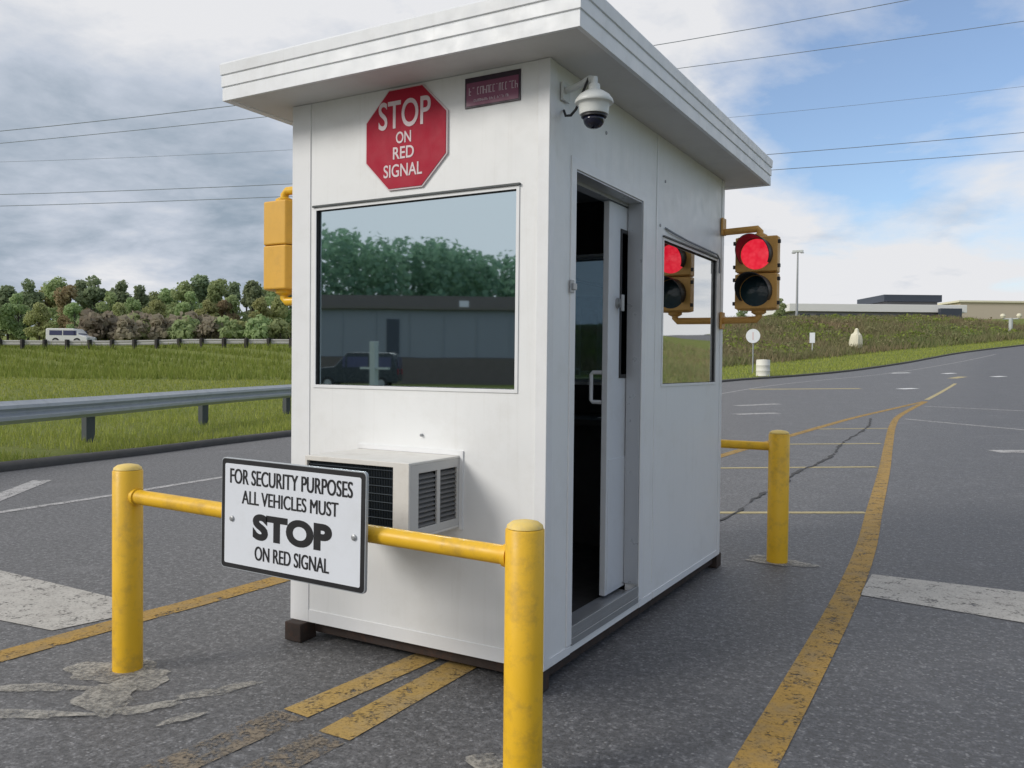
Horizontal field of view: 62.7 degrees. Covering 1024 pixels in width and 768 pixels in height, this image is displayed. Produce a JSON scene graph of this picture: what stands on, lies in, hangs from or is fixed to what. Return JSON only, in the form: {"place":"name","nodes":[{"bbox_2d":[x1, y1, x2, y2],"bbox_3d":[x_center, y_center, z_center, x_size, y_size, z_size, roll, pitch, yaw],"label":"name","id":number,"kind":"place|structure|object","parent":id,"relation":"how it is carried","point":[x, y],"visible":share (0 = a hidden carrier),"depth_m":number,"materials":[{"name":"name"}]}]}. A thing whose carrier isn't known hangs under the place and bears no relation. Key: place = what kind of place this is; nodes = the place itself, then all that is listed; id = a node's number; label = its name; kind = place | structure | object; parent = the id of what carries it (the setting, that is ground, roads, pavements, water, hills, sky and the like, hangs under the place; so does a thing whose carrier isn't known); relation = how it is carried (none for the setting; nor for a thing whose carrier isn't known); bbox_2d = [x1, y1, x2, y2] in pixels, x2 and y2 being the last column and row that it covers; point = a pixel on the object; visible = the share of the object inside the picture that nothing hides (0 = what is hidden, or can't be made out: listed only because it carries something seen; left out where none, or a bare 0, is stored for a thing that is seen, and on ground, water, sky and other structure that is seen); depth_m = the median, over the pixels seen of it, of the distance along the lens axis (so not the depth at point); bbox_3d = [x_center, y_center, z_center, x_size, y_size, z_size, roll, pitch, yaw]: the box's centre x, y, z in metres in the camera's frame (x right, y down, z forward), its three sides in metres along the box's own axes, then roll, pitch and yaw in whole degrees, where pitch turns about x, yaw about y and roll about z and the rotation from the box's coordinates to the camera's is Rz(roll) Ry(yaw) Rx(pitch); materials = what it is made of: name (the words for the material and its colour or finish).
{"place":"outdoors","nodes":[
{"label":"outdoors","id":0,"kind":"place"},
{"bbox_2d":[0,397,291,461],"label":"grass","id":1,"kind":"structure","parent":0,"point":[172,439],"depth_m":16.30,"materials":[{"name":"plant"}]},
{"bbox_2d":[0,377,291,407],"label":"grass","id":2,"kind":"structure","parent":0,"point":[230,385],"depth_m":39.85,"materials":[{"name":"plant"}]},
{"bbox_2d":[0,346,1023,767],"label":"asphalt road","id":3,"kind":"structure","parent":0,"point":[694,670],"depth_m":4.49,"materials":[{"name":"asphalt"}]},
{"bbox_2d":[0,480,50,500],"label":"white marking","id":4,"kind":"object","parent":3,"relation":"on","point":[25,486],"visible":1,"depth_m":9.53,"materials":[{"name":"paint"}]},
{"bbox_2d":[0,709,95,717],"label":"cement patch","id":5,"kind":"object","parent":3,"relation":"on","point":[39,714],"visible":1,"depth_m":3.44,"materials":[{"name":"concrete"}]},
{"bbox_2d":[0,683,98,691],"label":"cement patch","id":6,"kind":"object","parent":3,"relation":"on","point":[7,687],"visible":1,"depth_m":3.72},
{"bbox_2d":[0,570,111,629],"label":"stop bar","id":7,"kind":"object","parent":3,"relation":"on","point":[50,604],"visible":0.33,"depth_m":5.00,"materials":[{"name":"paint"}]},
{"bbox_2d":[70,678,137,716],"bbox_3d":[-1.719,1.347,3.623,0.354,0.001,0.326,1,1,30],"label":"cement patch","id":8,"kind":"object","parent":3,"relation":"on","point":[95,693],"visible":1,"depth_m":3.63,"materials":[{"name":"concrete"}]},
{"bbox_2d":[63,659,170,689],"bbox_3d":[-1.814,1.344,3.916,0.579,0.001,0.349,1,1,30],"label":"cement patch","id":9,"kind":"object","parent":3,"relation":"on","point":[140,672],"visible":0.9,"depth_m":3.90,"materials":[{"name":"concrete"}]},
{"bbox_2d":[101,700,181,714],"bbox_3d":[-1.545,1.353,3.506,0.322,0.001,0.100,0,1,-23],"label":"cement patch","id":10,"kind":"object","parent":3,"relation":"on","point":[149,707],"visible":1,"depth_m":3.52,"materials":[{"name":"concrete"}]},
{"bbox_2d":[156,711,207,725],"bbox_3d":[-1.340,1.356,3.411,0.214,0.001,0.064,-1,2,-44],"label":"cement patch","id":11,"kind":"object","parent":3,"relation":"on","point":[184,719],"visible":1,"depth_m":3.40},
{"bbox_2d":[179,681,254,698],"bbox_3d":[-1.288,1.352,3.706,0.382,0.001,0.103,0,1,-32],"label":"cement patch","id":12,"kind":"object","parent":3,"relation":"on","point":[238,686],"visible":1,"depth_m":3.73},
{"bbox_2d":[140,710,303,767],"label":"faded yellow line","id":13,"kind":"object","parent":3,"relation":"on","point":[180,759],"visible":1,"depth_m":3.20,"materials":[{"name":"paint"}]},
{"bbox_2d":[242,733,343,767],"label":"faded yellow line","id":14,"kind":"object","parent":3,"relation":"on","point":[310,742],"visible":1,"depth_m":3.12,"materials":[{"name":"paint"}]},
{"bbox_2d":[112,463,544,767],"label":"bollard rail","id":15,"kind":"object","parent":3,"relation":"on","point":[518,555],"visible":0.99,"depth_m":2.94,"materials":[{"name":"metal"}]},
{"bbox_2d":[221,457,368,593],"bbox_3d":[-0.876,0.548,3.355,0.780,0.471,0.055,1,1,30],"label":"security sign","id":16,"kind":"object","parent":15,"relation":"attached to","point":[308,524],"visible":1,"depth_m":3.32,"materials":[{"name":"grey metal"}]},
{"bbox_2d":[284,653,439,716],"bbox_3d":[-0.581,1.356,3.945,0.145,0.001,1.124,1,1,34],"label":"double yellow line","id":17,"kind":"object","parent":3,"relation":"on","point":[398,668],"visible":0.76,"depth_m":3.79,"materials":[{"name":"paint"}]},
{"bbox_2d":[319,661,476,739],"bbox_3d":[-0.384,1.361,3.815,0.160,0.001,1.250,1,1,30],"label":"double yellow line","id":18,"kind":"object","parent":3,"relation":"on","point":[345,727],"visible":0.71,"depth_m":3.61,"materials":[{"name":"paint"}]},
{"bbox_2d":[0,401,923,661],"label":"yellow lane line","id":19,"kind":"object","parent":3,"relation":"on","point":[58,639],"visible":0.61,"depth_m":4.88,"materials":[{"name":"paint"}]},
{"bbox_2d":[219,0,772,691],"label":"guard booth","id":20,"kind":"object","parent":3,"relation":"on","point":[513,300],"visible":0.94,"depth_m":4.14,"materials":[{"name":"metal"}]},
{"bbox_2d":[264,186,292,305],"bbox_3d":[-1.176,-0.792,4.881,0.492,0.790,0.385,1,1,30],"label":"traffic signal","id":21,"kind":"object","parent":20,"relation":"attached to","point":[278,246],"visible":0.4,"depth_m":4.75,"materials":[{"name":"yellow"}]},
{"bbox_2d":[305,434,463,533],"bbox_3d":[-0.599,0.467,3.896,0.632,0.457,0.396,1,1,30],"label":"air conditioner","id":22,"kind":"object","parent":20,"relation":"attached to","point":[401,489],"visible":0.6,"depth_m":3.73,"materials":[{"name":"grey metal"}]},
{"bbox_2d":[366,84,448,190],"bbox_3d":[-0.511,-1.183,4.041,0.486,0.486,0.014,1,1,30],"label":"stop sign","id":23,"kind":"object","parent":20,"relation":"attached to","point":[407,129],"visible":1,"depth_m":4.03,"materials":[{"name":"metal"}]},
{"bbox_2d":[312,182,520,392],"bbox_3d":[-0.489,-0.439,4.068,1.225,0.937,0.062,1,1,30],"label":"window","id":24,"kind":"structure","parent":20,"relation":"in","point":[420,292],"depth_m":4.04,"materials":[{"name":"glass"}]},
{"bbox_2d":[465,68,520,108],"bbox_3d":[-0.089,-1.334,3.801,0.293,0.138,0.009,1,1,30],"label":"name plate","id":25,"kind":"object","parent":20,"relation":"attached to","point":[494,88],"visible":1,"depth_m":3.79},
{"bbox_2d":[561,75,613,128],"bbox_3d":[0.301,-1.219,3.641,0.165,0.252,0.308,-1,2,-44],"label":"security camera","id":26,"kind":"object","parent":20,"relation":"attached to","point":[594,102],"visible":1,"depth_m":3.56,"materials":[{"name":"white plastic"}]},
{"bbox_2d":[574,257,602,381],"bbox_3d":[0.858,-0.498,6.425,1.116,0.987,0.062,1,1,30],"label":"window","id":27,"kind":"structure","parent":20,"relation":"in","point":[589,271],"depth_m":6.57,"materials":[{"name":"glass"}]},
{"bbox_2d":[589,201,627,595],"bbox_3d":[0.691,0.076,4.888,0.146,2.123,0.866,1,1,30],"label":"door","id":28,"kind":"structure","parent":20,"relation":"in","point":[615,254],"depth_m":4.57,"materials":[{"name":"white metal"}]},
{"bbox_2d":[661,235,718,386],"bbox_3d":[1.150,-0.437,5.459,0.062,0.892,1.141,1,1,30],"label":"window","id":29,"kind":"structure","parent":20,"relation":"in","point":[689,284],"depth_m":5.44,"materials":[{"name":"glass"}]},
{"bbox_2d":[719,218,780,328],"bbox_3d":[1.614,-0.782,5.771,0.438,0.790,0.405,1,1,30],"label":"traffic signal","id":30,"kind":"object","parent":20,"relation":"attached to","point":[756,267],"visible":1,"depth_m":5.74,"materials":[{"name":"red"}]},
{"bbox_2d":[0,354,994,512],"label":"white edge line","id":31,"kind":"object","parent":3,"relation":"on","point":[24,508],"visible":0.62,"depth_m":9.55,"materials":[{"name":"paint"}]},
{"bbox_2d":[466,753,545,767],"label":"cement patch","id":32,"kind":"object","parent":3,"relation":"on","point":[474,762],"visible":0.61,"depth_m":3.06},
{"bbox_2d":[0,344,1023,471],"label":"kerb","id":33,"kind":"structure","parent":3,"relation":"on","point":[13,465],"depth_m":13.52,"materials":[{"name":"concrete"}]},
{"bbox_2d":[721,430,789,563],"bbox_3d":[1.063,0.819,6.830,2.301,0.992,0.152,1,1,30],"label":"bollard rail","id":34,"kind":"object","parent":3,"relation":"on","point":[777,446],"visible":0.45,"depth_m":6.24,"materials":[{"name":"metal"}]},
{"bbox_2d":[746,555,818,566],"bbox_3d":[2.031,1.331,6.293,0.536,0.001,0.294,1,1,30],"label":"cement patch","id":35,"kind":"object","parent":3,"relation":"on","point":[791,561],"visible":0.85,"depth_m":6.27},
{"bbox_2d":[720,511,864,512],"bbox_3d":[1.872,1.285,8.405,3.420,0.002,0.110,1,1,-3],"label":"hatch line","id":36,"kind":"object","parent":3,"relation":"on","point":[808,512],"visible":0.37,"depth_m":8.47,"materials":[{"name":"beige paint"}]},
{"bbox_2d":[720,418,871,519],"bbox_3d":[5.797,1.107,15.058,0.281,0.144,16.712,1,1,28],"label":"road crack","id":37,"kind":"object","parent":3,"relation":"on","point":[792,474],"visible":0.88,"depth_m":11.95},
{"bbox_2d":[721,466,874,467],"bbox_3d":[3.939,1.212,12.198,2.860,0.009,0.120,0,1,-7],"label":"hatch line","id":38,"kind":"object","parent":3,"relation":"on","point":[803,467],"visible":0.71,"depth_m":12.22,"materials":[{"name":"beige paint"}]},
{"bbox_2d":[728,401,928,767],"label":"yellow lane line","id":39,"kind":"object","parent":3,"relation":"on","point":[780,708],"visible":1,"depth_m":4.27,"materials":[{"name":"paint"}]},
{"bbox_2d":[860,574,1023,622],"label":"stop bar","id":40,"kind":"object","parent":3,"relation":"on","point":[950,592],"visible":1,"depth_m":5.39,"materials":[{"name":"paint"}]},
{"bbox_2d":[0,319,1023,461],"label":"verge","id":41,"kind":"structure","parent":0,"point":[57,452],"depth_m":40.62,"materials":[{"name":"plant"}]},
{"bbox_2d":[0,284,16,339],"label":"tree","id":42,"kind":"object","parent":41,"relation":"on","point":[6,291],"visible":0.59,"depth_m":99.48,"materials":[{"name":"green plant"}]},
{"bbox_2d":[0,293,36,339],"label":"tree","id":43,"kind":"object","parent":41,"relation":"on","point":[16,327],"visible":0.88,"depth_m":91.43,"materials":[{"name":"green plant"}]},
{"bbox_2d":[13,278,44,339],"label":"tree","id":44,"kind":"object","parent":41,"relation":"on","point":[31,296],"visible":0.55,"depth_m":97.28,"materials":[{"name":"green plant"}]},
{"bbox_2d":[23,302,56,339],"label":"tree","id":45,"kind":"object","parent":41,"relation":"on","point":[40,314],"visible":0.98,"depth_m":87.58,"materials":[{"name":"green plant"}]},
{"bbox_2d":[32,286,58,339],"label":"tree","id":46,"kind":"object","parent":41,"relation":"on","point":[51,304],"visible":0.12,"depth_m":101.65,"materials":[{"name":"green plant"}]},
{"bbox_2d":[41,276,79,337],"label":"tree","id":47,"kind":"object","parent":41,"relation":"on","point":[50,287],"visible":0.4,"depth_m":95.89,"materials":[{"name":"green plant"}]},
{"bbox_2d":[53,284,89,327],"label":"tree","id":48,"kind":"object","parent":41,"relation":"on","point":[67,293],"visible":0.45,"depth_m":93.05,"materials":[{"name":"brown plant"}]},
{"bbox_2d":[46,328,96,340],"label":"parked van","id":49,"kind":"object","parent":41,"relation":"on","point":[66,333],"visible":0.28,"depth_m":76.11,"materials":[{"name":"metal"}]},
{"bbox_2d":[63,302,82,328],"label":"tree","id":50,"kind":"object","parent":41,"relation":"on","point":[73,309],"visible":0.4,"depth_m":87.83,"materials":[{"name":"green plant"}]},
{"bbox_2d":[73,279,86,316],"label":"tree","id":51,"kind":"object","parent":41,"relation":"on","point":[80,285],"visible":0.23,"depth_m":99.54,"materials":[{"name":"green plant"}]},
{"bbox_2d":[75,275,108,313],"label":"tree","id":52,"kind":"object","parent":41,"relation":"on","point":[92,294],"visible":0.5,"depth_m":97.31,"materials":[{"name":"green plant"}]},
{"bbox_2d":[74,312,117,340],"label":"shrub","id":53,"kind":"object","parent":41,"relation":"on","point":[91,326],"visible":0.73,"depth_m":79.14,"materials":[{"name":"brown plant"}]},
{"bbox_2d":[88,310,118,340],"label":"shrub","id":54,"kind":"object","parent":41,"relation":"on","point":[112,320],"visible":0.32,"depth_m":80.19,"materials":[{"name":"brown plant"}]},
{"bbox_2d":[94,291,120,340],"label":"tree","id":55,"kind":"object","parent":41,"relation":"on","point":[111,298],"visible":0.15,"depth_m":91.39,"materials":[{"name":"green plant"}]},
{"bbox_2d":[105,279,131,303],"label":"tree","id":56,"kind":"object","parent":41,"relation":"on","point":[120,292],"visible":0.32,"depth_m":98.50,"materials":[{"name":"green plant"}]},
{"bbox_2d":[112,302,130,320],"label":"tree","id":57,"kind":"object","parent":41,"relation":"on","point":[119,309],"visible":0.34,"depth_m":88.56,"materials":[{"name":"green plant"}]},
{"bbox_2d":[113,314,148,339],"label":"shrub","id":58,"kind":"object","parent":41,"relation":"on","point":[126,329],"visible":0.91,"depth_m":78.37,"materials":[{"name":"brown plant"}]},
{"bbox_2d":[124,297,143,338],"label":"tree","id":59,"kind":"object","parent":41,"relation":"on","point":[131,305],"visible":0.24,"depth_m":90.97,"materials":[{"name":"green plant"}]},
{"bbox_2d":[127,312,150,339],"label":"shrub","id":60,"kind":"object","parent":41,"relation":"on","point":[136,317],"visible":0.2,"depth_m":81.91,"materials":[{"name":"brown plant"}]},
{"bbox_2d":[126,311,152,323],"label":"shrub","id":61,"kind":"object","parent":41,"relation":"on","point":[145,315],"visible":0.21,"depth_m":82.61,"materials":[{"name":"brown plant"}]},
{"bbox_2d":[133,285,150,339],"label":"tree","id":62,"kind":"object","parent":41,"relation":"on","point":[141,295],"visible":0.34,"depth_m":100.73,"materials":[{"name":"green plant"}]},
{"bbox_2d":[0,338,291,380],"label":"tall grass","id":63,"kind":"structure","parent":41,"relation":"on","point":[105,371],"depth_m":59.78,"materials":[{"name":"plant"}]},
{"bbox_2d":[0,384,291,442],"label":"guardrail","id":64,"kind":"object","parent":41,"relation":"on","point":[86,410],"visible":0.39,"depth_m":14.87,"materials":[{"name":"grey metal"}]},
{"bbox_2d":[0,338,291,348],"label":"guardrail","id":65,"kind":"object","parent":41,"relation":"on","point":[136,342],"visible":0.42,"depth_m":71.87,"materials":[{"name":"grey metal"}]},
{"bbox_2d":[141,291,163,310],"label":"tree","id":66,"kind":"object","parent":41,"relation":"on","point":[153,296],"visible":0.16,"depth_m":103.65,"materials":[{"name":"green plant"}]},
{"bbox_2d":[142,299,167,318],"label":"tree","id":67,"kind":"object","parent":41,"relation":"on","point":[157,307],"visible":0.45,"depth_m":94.54,"materials":[{"name":"green plant"}]},
{"bbox_2d":[143,313,175,339],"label":"shrub","id":68,"kind":"object","parent":41,"relation":"on","point":[159,327],"visible":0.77,"depth_m":80.16,"materials":[{"name":"brown plant"}]},
{"bbox_2d":[148,288,178,318],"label":"tree","id":69,"kind":"object","parent":41,"relation":"on","point":[165,297],"visible":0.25,"depth_m":102.49,"materials":[{"name":"green plant"}]},
{"bbox_2d":[164,311,183,339],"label":"shrub","id":70,"kind":"object","parent":41,"relation":"on","point":[171,316],"visible":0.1,"depth_m":82.71,"materials":[{"name":"brown plant"}]},
{"bbox_2d":[166,280,196,317],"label":"tree","id":71,"kind":"object","parent":41,"relation":"on","point":[179,291],"visible":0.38,"depth_m":99.19,"materials":[{"name":"green plant"}]},
{"bbox_2d":[165,315,200,338],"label":"shrub","id":72,"kind":"object","parent":41,"relation":"on","point":[182,328],"visible":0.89,"depth_m":79.12,"materials":[{"name":"green plant"}]},
{"bbox_2d":[173,291,202,321],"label":"tree","id":73,"kind":"object","parent":41,"relation":"on","point":[184,307],"visible":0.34,"depth_m":91.67,"materials":[{"name":"green plant"}]},
{"bbox_2d":[183,311,213,334],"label":"shrub","id":74,"kind":"object","parent":41,"relation":"on","point":[193,314],"visible":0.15,"depth_m":81.58,"materials":[{"name":"brown plant"}]},
{"bbox_2d":[190,274,209,310],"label":"tree","id":75,"kind":"object","parent":41,"relation":"on","point":[200,284],"visible":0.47,"depth_m":100.47,"materials":[{"name":"green plant"}]},
{"bbox_2d":[194,298,218,316],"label":"tree","id":76,"kind":"object","parent":41,"relation":"on","point":[211,308],"visible":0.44,"depth_m":88.81,"materials":[{"name":"green plant"}]},
{"bbox_2d":[192,316,223,338],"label":"shrub","id":77,"kind":"object","parent":41,"relation":"on","point":[207,327],"visible":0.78,"depth_m":79.53,"materials":[{"name":"brown plant"}]},
{"bbox_2d":[203,278,241,316],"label":"tree","id":78,"kind":"object","parent":41,"relation":"on","point":[217,291],"visible":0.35,"depth_m":97.72,"materials":[{"name":"green plant"}]},
{"bbox_2d":[216,300,239,338],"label":"tree","id":79,"kind":"object","parent":41,"relation":"on","point":[222,309],"visible":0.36,"depth_m":90.00,"materials":[{"name":"brown plant"}]},
{"bbox_2d":[213,315,245,338],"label":"shrub","id":80,"kind":"object","parent":41,"relation":"on","point":[228,329],"visible":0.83,"depth_m":79.76,"materials":[{"name":"green plant"}]},
{"bbox_2d":[224,281,242,315],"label":"tree","id":81,"kind":"object","parent":41,"relation":"on","point":[234,288],"visible":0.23,"depth_m":102.44,"materials":[{"name":"green plant"}]},
{"bbox_2d":[222,294,248,337],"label":"tree","id":82,"kind":"object","parent":41,"relation":"on","point":[232,300],"visible":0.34,"depth_m":90.74,"materials":[{"name":"green plant"}]},
{"bbox_2d":[243,280,264,321],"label":"tree","id":83,"kind":"object","parent":41,"relation":"on","point":[252,290],"visible":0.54,"depth_m":97.12,"materials":[{"name":"green plant"}]},
{"bbox_2d":[237,314,271,338],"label":"shrub","id":84,"kind":"object","parent":41,"relation":"on","point":[256,327],"visible":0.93,"depth_m":79.06,"materials":[{"name":"green plant"}]},
{"bbox_2d":[248,296,273,318],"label":"tree","id":85,"kind":"object","parent":41,"relation":"on","point":[259,305],"visible":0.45,"depth_m":89.40,"materials":[{"name":"green plant"}]},
{"bbox_2d":[255,291,291,324],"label":"tree","id":86,"kind":"object","parent":41,"relation":"on","point":[270,298],"visible":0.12,"depth_m":95.45,"materials":[{"name":"green plant"}]},
{"bbox_2d":[263,318,291,338],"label":"shrub","id":87,"kind":"object","parent":41,"relation":"on","point":[278,330],"visible":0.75,"depth_m":79.12,"materials":[{"name":"green plant"}]},
{"bbox_2d":[266,295,291,336],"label":"tree","id":88,"kind":"object","parent":41,"relation":"on","point":[277,305],"visible":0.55,"depth_m":91.47,"materials":[{"name":"green plant"}]},
{"bbox_2d":[2,0,907,130],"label":"power line","id":89,"kind":"object","parent":41,"relation":"on","point":[654,45],"visible":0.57,"depth_m":41.99,"materials":[{"name":"metal"}]},
{"bbox_2d":[0,21,1022,143],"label":"power line","id":90,"kind":"object","parent":41,"relation":"on","point":[677,68],"visible":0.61,"depth_m":42.99,"materials":[{"name":"metal"}]},
{"bbox_2d":[10,86,1023,161],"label":"power line","id":91,"kind":"object","parent":41,"relation":"on","point":[728,117],"visible":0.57,"depth_m":51.99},
{"bbox_2d":[746,329,759,372],"bbox_3d":[14.959,-1.878,52.164,0.880,3.083,0.111,1,1,30],"label":"road sign","id":92,"kind":"object","parent":41,"relation":"on","point":[752,336],"visible":0.96,"depth_m":52.14,"materials":[{"name":"grey metal"}]},
{"bbox_2d":[756,359,769,375],"bbox_3d":[14.697,-0.948,49.189,0.811,0.987,0.811,1,1,30],"label":"barrel","id":93,"kind":"object","parent":41,"relation":"on","point":[762,367],"visible":0.98,"depth_m":48.85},
{"bbox_2d":[772,298,786,317],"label":"tree","id":94,"kind":"object","parent":41,"relation":"on","point":[781,310],"visible":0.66,"depth_m":104.35,"materials":[{"name":"green plant"}]},
{"bbox_2d":[792,250,803,315],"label":"light mast","id":95,"kind":"object","parent":41,"relation":"on","point":[797,252],"visible":0.94,"depth_m":109.82,"materials":[{"name":"grey metal"}]},
{"bbox_2d":[849,328,862,347],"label":"covered sign","id":96,"kind":"object","parent":41,"relation":"on","point":[855,337],"visible":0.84,"depth_m":80.08,"materials":[{"name":"fabric"}]},
{"bbox_2d":[763,295,966,317],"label":"building","id":97,"kind":"structure","parent":41,"relation":"on","point":[896,305],"depth_m":117.58,"materials":[{"name":"concrete"}]},
{"bbox_2d":[722,313,1023,366],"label":"weeds","id":98,"kind":"object","parent":41,"relation":"on","point":[823,343],"visible":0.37,"depth_m":87.58,"materials":[{"name":"plant"}]},
{"bbox_2d":[722,339,1023,378],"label":"grass","id":99,"kind":"structure","parent":41,"relation":"on","point":[812,367],"depth_m":65.06,"materials":[{"name":"plant"}]},
{"bbox_2d":[937,300,1023,318],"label":"beige building","id":100,"kind":"structure","parent":41,"relation":"on","point":[979,309],"depth_m":139.96,"materials":[{"name":"concrete"}]},
{"bbox_2d":[1000,313,1021,330],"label":"lamp post","id":101,"kind":"object","parent":41,"relation":"on","point":[1018,315],"visible":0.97,"depth_m":99.81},
{"bbox_2d":[0,132,1023,194],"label":"power line","id":102,"kind":"object","parent":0,"point":[284,184],"visible":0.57,"depth_m":45.99,"materials":[{"name":"metal"}]},
{"bbox_2d":[0,0,1023,335],"label":"sky","id":103,"kind":"structure","parent":0,"point":[952,228],"materials":[{"name":"blue"}]},
{"bbox_2d":[8,151,1021,205],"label":"power line","id":104,"kind":"object","parent":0,"point":[291,196],"visible":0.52,"depth_m":45.99,"materials":[{"name":"metal"}]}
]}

